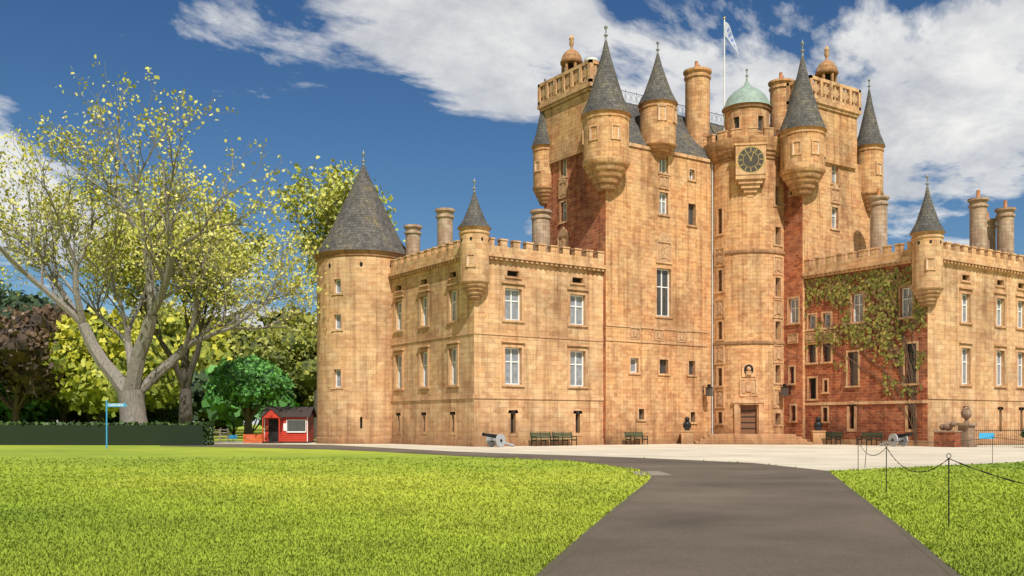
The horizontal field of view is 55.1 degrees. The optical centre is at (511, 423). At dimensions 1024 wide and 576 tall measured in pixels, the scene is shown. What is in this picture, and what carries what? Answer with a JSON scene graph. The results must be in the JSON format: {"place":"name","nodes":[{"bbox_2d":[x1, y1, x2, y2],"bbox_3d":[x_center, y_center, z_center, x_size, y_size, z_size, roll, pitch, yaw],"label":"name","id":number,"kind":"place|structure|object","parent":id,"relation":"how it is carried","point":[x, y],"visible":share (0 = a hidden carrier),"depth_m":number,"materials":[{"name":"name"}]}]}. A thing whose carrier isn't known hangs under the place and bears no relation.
{"place":"outdoors","nodes":[
{"label":"outdoors","id":0,"kind":"place"},
{"bbox_2d":[0,424,1023,574],"bbox_3d":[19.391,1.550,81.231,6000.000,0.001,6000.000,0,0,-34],"label":"lawn","id":1,"kind":"structure","parent":0,"point":[66,452],"depth_m":34.97,"materials":[{"name":"green plant"}]},
{"bbox_2d":[0,380,13,421],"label":"tree","id":2,"kind":"object","parent":1,"relation":"on","point":[2,390],"visible":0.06,"depth_m":127.42,"materials":[{"name":"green plant"}]},
{"bbox_2d":[0,280,32,321],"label":"tree","id":3,"kind":"object","parent":1,"relation":"on","point":[6,300],"visible":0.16,"depth_m":122.18,"materials":[{"name":"green plant"}]},
{"bbox_2d":[0,397,61,423],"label":"bush","id":4,"kind":"object","parent":1,"relation":"on","point":[33,411],"visible":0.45,"depth_m":125.13,"materials":[{"name":"green plant"}]},
{"bbox_2d":[0,303,69,421],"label":"tree","id":5,"kind":"object","parent":1,"relation":"on","point":[24,337],"visible":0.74,"depth_m":108.42,"materials":[{"name":"brown plant"}]},
{"bbox_2d":[7,383,68,423],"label":"tree","id":6,"kind":"object","parent":1,"relation":"on","point":[64,416],"visible":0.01,"depth_m":123.90,"materials":[{"name":"green plant"}]},
{"bbox_2d":[9,290,115,420],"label":"tree","id":7,"kind":"object","parent":1,"relation":"on","point":[34,300],"visible":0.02,"depth_m":164.58,"materials":[{"name":"green plant"}]},
{"bbox_2d":[56,407,117,422],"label":"bush","id":8,"kind":"object","parent":1,"relation":"on","point":[75,417],"visible":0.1,"depth_m":131.78,"materials":[{"name":"green plant"}]},
{"bbox_2d":[0,420,214,444],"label":"hedge","id":9,"kind":"object","parent":1,"relation":"on","point":[94,433],"visible":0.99,"depth_m":71.41,"materials":[{"name":"green plant"}]},
{"bbox_2d":[41,307,181,422],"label":"tree","id":10,"kind":"object","parent":1,"relation":"on","point":[88,387],"visible":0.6,"depth_m":110.78,"materials":[{"name":"green plant"}]},
{"bbox_2d":[106,400,126,448],"bbox_3d":[-24.712,0.070,61.355,1.355,3.160,0.111,0,0,-2],"label":"signpost","id":11,"kind":"object","parent":1,"relation":"on","point":[116,405],"visible":0.98,"depth_m":61.31,"materials":[{"name":"blue metal"}]},
{"bbox_2d":[96,410,167,422],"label":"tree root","id":12,"kind":"object","parent":1,"relation":"on","point":[114,419],"visible":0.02,"depth_m":127.82,"materials":[{"name":"green plant"}]},
{"bbox_2d":[0,54,333,424],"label":"tree","id":13,"kind":"object","parent":1,"relation":"on","point":[132,387],"visible":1,"depth_m":74.22,"materials":[{"name":"green plant"}]},
{"bbox_2d":[80,199,276,423],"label":"sparse tree","id":14,"kind":"object","parent":1,"relation":"on","point":[184,374],"visible":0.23,"depth_m":92.07,"materials":[{"name":"green plant"}]},
{"bbox_2d":[147,370,209,423],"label":"tree","id":15,"kind":"object","parent":1,"relation":"on","point":[168,414],"visible":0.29,"depth_m":127.10,"materials":[{"name":"green plant"}]},
{"bbox_2d":[130,301,242,371],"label":"tree","id":16,"kind":"object","parent":1,"relation":"on","point":[215,350],"visible":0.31,"depth_m":144.05,"materials":[{"name":"plant"}]},
{"bbox_2d":[193,371,220,430],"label":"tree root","id":17,"kind":"object","parent":1,"relation":"on","point":[218,427],"depth_m":140.40,"materials":[{"name":"green plant"}]},
{"bbox_2d":[196,380,244,434],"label":"tree","id":18,"kind":"object","parent":1,"relation":"on","point":[203,416],"visible":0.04,"depth_m":130.15,"materials":[{"name":"green plant"}]},
{"bbox_2d":[216,316,246,325],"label":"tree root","id":19,"kind":"object","parent":1,"relation":"on","point":[231,321],"depth_m":203.30,"materials":[{"name":"green plant"}]},
{"bbox_2d":[218,321,257,431],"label":"tree","id":20,"kind":"object","parent":1,"relation":"on","point":[233,332],"visible":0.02,"depth_m":164.67,"materials":[{"name":"green plant"}]},
{"bbox_2d":[208,353,294,433],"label":"tree","id":21,"kind":"object","parent":1,"relation":"on","point":[250,386],"visible":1,"depth_m":101.64,"materials":[{"name":"green plant"}]},
{"bbox_2d":[199,356,303,433],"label":"tree","id":22,"kind":"object","parent":1,"relation":"on","point":[214,407],"visible":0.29,"depth_m":124.36,"materials":[{"name":"green plant"}]},
{"bbox_2d":[226,304,316,359],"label":"tree","id":23,"kind":"object","parent":1,"relation":"on","point":[242,337],"visible":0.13,"depth_m":147.01,"materials":[{"name":"green plant"}]},
{"bbox_2d":[240,325,316,404],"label":"tree","id":24,"kind":"object","parent":1,"relation":"on","point":[292,353],"visible":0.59,"depth_m":122.95,"materials":[{"name":"green plant"}]},
{"bbox_2d":[286,306,316,327],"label":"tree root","id":25,"kind":"object","parent":1,"relation":"on","point":[314,319],"visible":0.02,"depth_m":167.97,"materials":[{"name":"green plant"}]},
{"bbox_2d":[302,388,313,406],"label":"tree","id":26,"kind":"object","parent":1,"relation":"on","point":[308,401],"visible":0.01,"depth_m":124.83,"materials":[{"name":"green plant"}]},
{"bbox_2d":[266,155,405,438],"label":"sparse tree","id":27,"kind":"object","parent":1,"relation":"on","point":[330,198],"visible":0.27,"depth_m":100.25,"materials":[{"name":"green plant"}]},
{"bbox_2d":[0,456,1023,575],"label":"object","id":28,"kind":"object","parent":1,"relation":"on","point":[460,555],"visible":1,"depth_m":15.71,"materials":[{"name":"green plant"}]},
{"bbox_2d":[858,435,1023,526],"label":"chain fence","id":29,"kind":"object","parent":1,"relation":"on","point":[948,459],"visible":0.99,"depth_m":15.66,"materials":[{"name":"grey metal"}]},
{"bbox_2d":[0,0,1023,423],"label":"sky","id":30,"kind":"structure","parent":0,"point":[437,96],"materials":[{"name":"blue"}]},
{"bbox_2d":[160,444,949,575],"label":"road","id":31,"kind":"structure","parent":0,"point":[699,518],"depth_m":14.48,"materials":[{"name":"grey asphalt"}]},
{"bbox_2d":[291,448,959,575],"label":"ground road edges","id":32,"kind":"object","parent":31,"relation":"on","point":[572,548],"visible":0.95,"depth_m":13.19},
{"bbox_2d":[632,471,669,474],"bbox_3d":[4.298,1.538,30.724,1.055,0.001,2.643,0,0,0],"label":"stone slab","id":33,"kind":"object","parent":31,"relation":"on","point":[653,473],"visible":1,"depth_m":30.49,"materials":[{"name":"stone"}]},
{"bbox_2d":[214,441,1023,470],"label":"gravel ground","id":34,"kind":"structure","parent":0,"point":[825,457],"depth_m":53.23,"materials":[{"name":"beige gravel"}]},
{"bbox_2d":[213,428,227,441],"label":"wooden fence","id":35,"kind":"object","parent":34,"relation":"on","point":[220,432],"visible":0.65,"depth_m":86.00,"materials":[{"name":"beige wood"}]},
{"bbox_2d":[229,435,236,438],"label":"sign","id":36,"kind":"object","parent":34,"relation":"on","point":[232,436],"visible":0.5,"depth_m":81.98,"materials":[{"name":"blue metal"}]},
{"bbox_2d":[243,434,265,442],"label":"brick wall","id":37,"kind":"structure","parent":34,"relation":"on","point":[248,438],"depth_m":79.20,"materials":[{"name":"orange brick"}]},
{"bbox_2d":[260,403,316,442],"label":"shed","id":38,"kind":"structure","parent":34,"relation":"on","point":[287,424],"depth_m":79.69,"materials":[{"name":"red wood"}]},
{"bbox_2d":[482,433,513,446],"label":"cannon","id":39,"kind":"object","parent":34,"relation":"on","point":[498,440],"visible":0.99,"depth_m":65.41,"materials":[{"name":"grey"}]},
{"bbox_2d":[530,432,555,445],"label":"bench","id":40,"kind":"object","parent":34,"relation":"on","point":[547,436],"visible":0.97,"depth_m":69.19,"materials":[{"name":"green wood"}]},
{"bbox_2d":[552,432,576,445],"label":"bench","id":41,"kind":"object","parent":34,"relation":"on","point":[562,435],"visible":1,"depth_m":70.22,"materials":[{"name":"green wood"}]},
{"bbox_2d":[624,431,647,444],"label":"bench","id":42,"kind":"object","parent":34,"relation":"on","point":[631,435],"visible":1,"depth_m":73.63,"materials":[{"name":"green wood"}]},
{"bbox_2d":[313,17,1023,446],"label":"castle","id":43,"kind":"structure","parent":34,"relation":"on","point":[695,275],"depth_m":75.09,"materials":[{"name":"beige stone"}]},
{"bbox_2d":[825,432,841,444],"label":"bench","id":44,"kind":"object","parent":34,"relation":"on","point":[835,435],"visible":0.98,"depth_m":73.65,"materials":[{"name":"green wood"}]},
{"bbox_2d":[856,432,882,445],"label":"bench","id":45,"kind":"object","parent":34,"relation":"on","point":[877,435],"visible":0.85,"depth_m":70.94,"materials":[{"name":"green"}]},
{"bbox_2d":[879,432,911,445],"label":"cannon","id":46,"kind":"object","parent":34,"relation":"on","point":[893,437],"visible":0.98,"depth_m":67.50,"materials":[{"name":"grey"}]},
{"bbox_2d":[933,421,961,446],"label":"stone lion","id":47,"kind":"object","parent":34,"relation":"on","point":[944,438],"visible":1,"depth_m":65.64},
{"bbox_2d":[957,407,977,446],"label":"urn on pedestal","id":48,"kind":"object","parent":34,"relation":"on","point":[966,428],"visible":0.99,"depth_m":65.67,"materials":[{"name":"grey stone"}]},
{"bbox_2d":[975,430,1023,444],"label":"iron railing","id":49,"kind":"object","parent":34,"relation":"on","point":[985,435],"visible":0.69,"depth_m":66.05,"materials":[{"name":"grey metal"}]}
]}

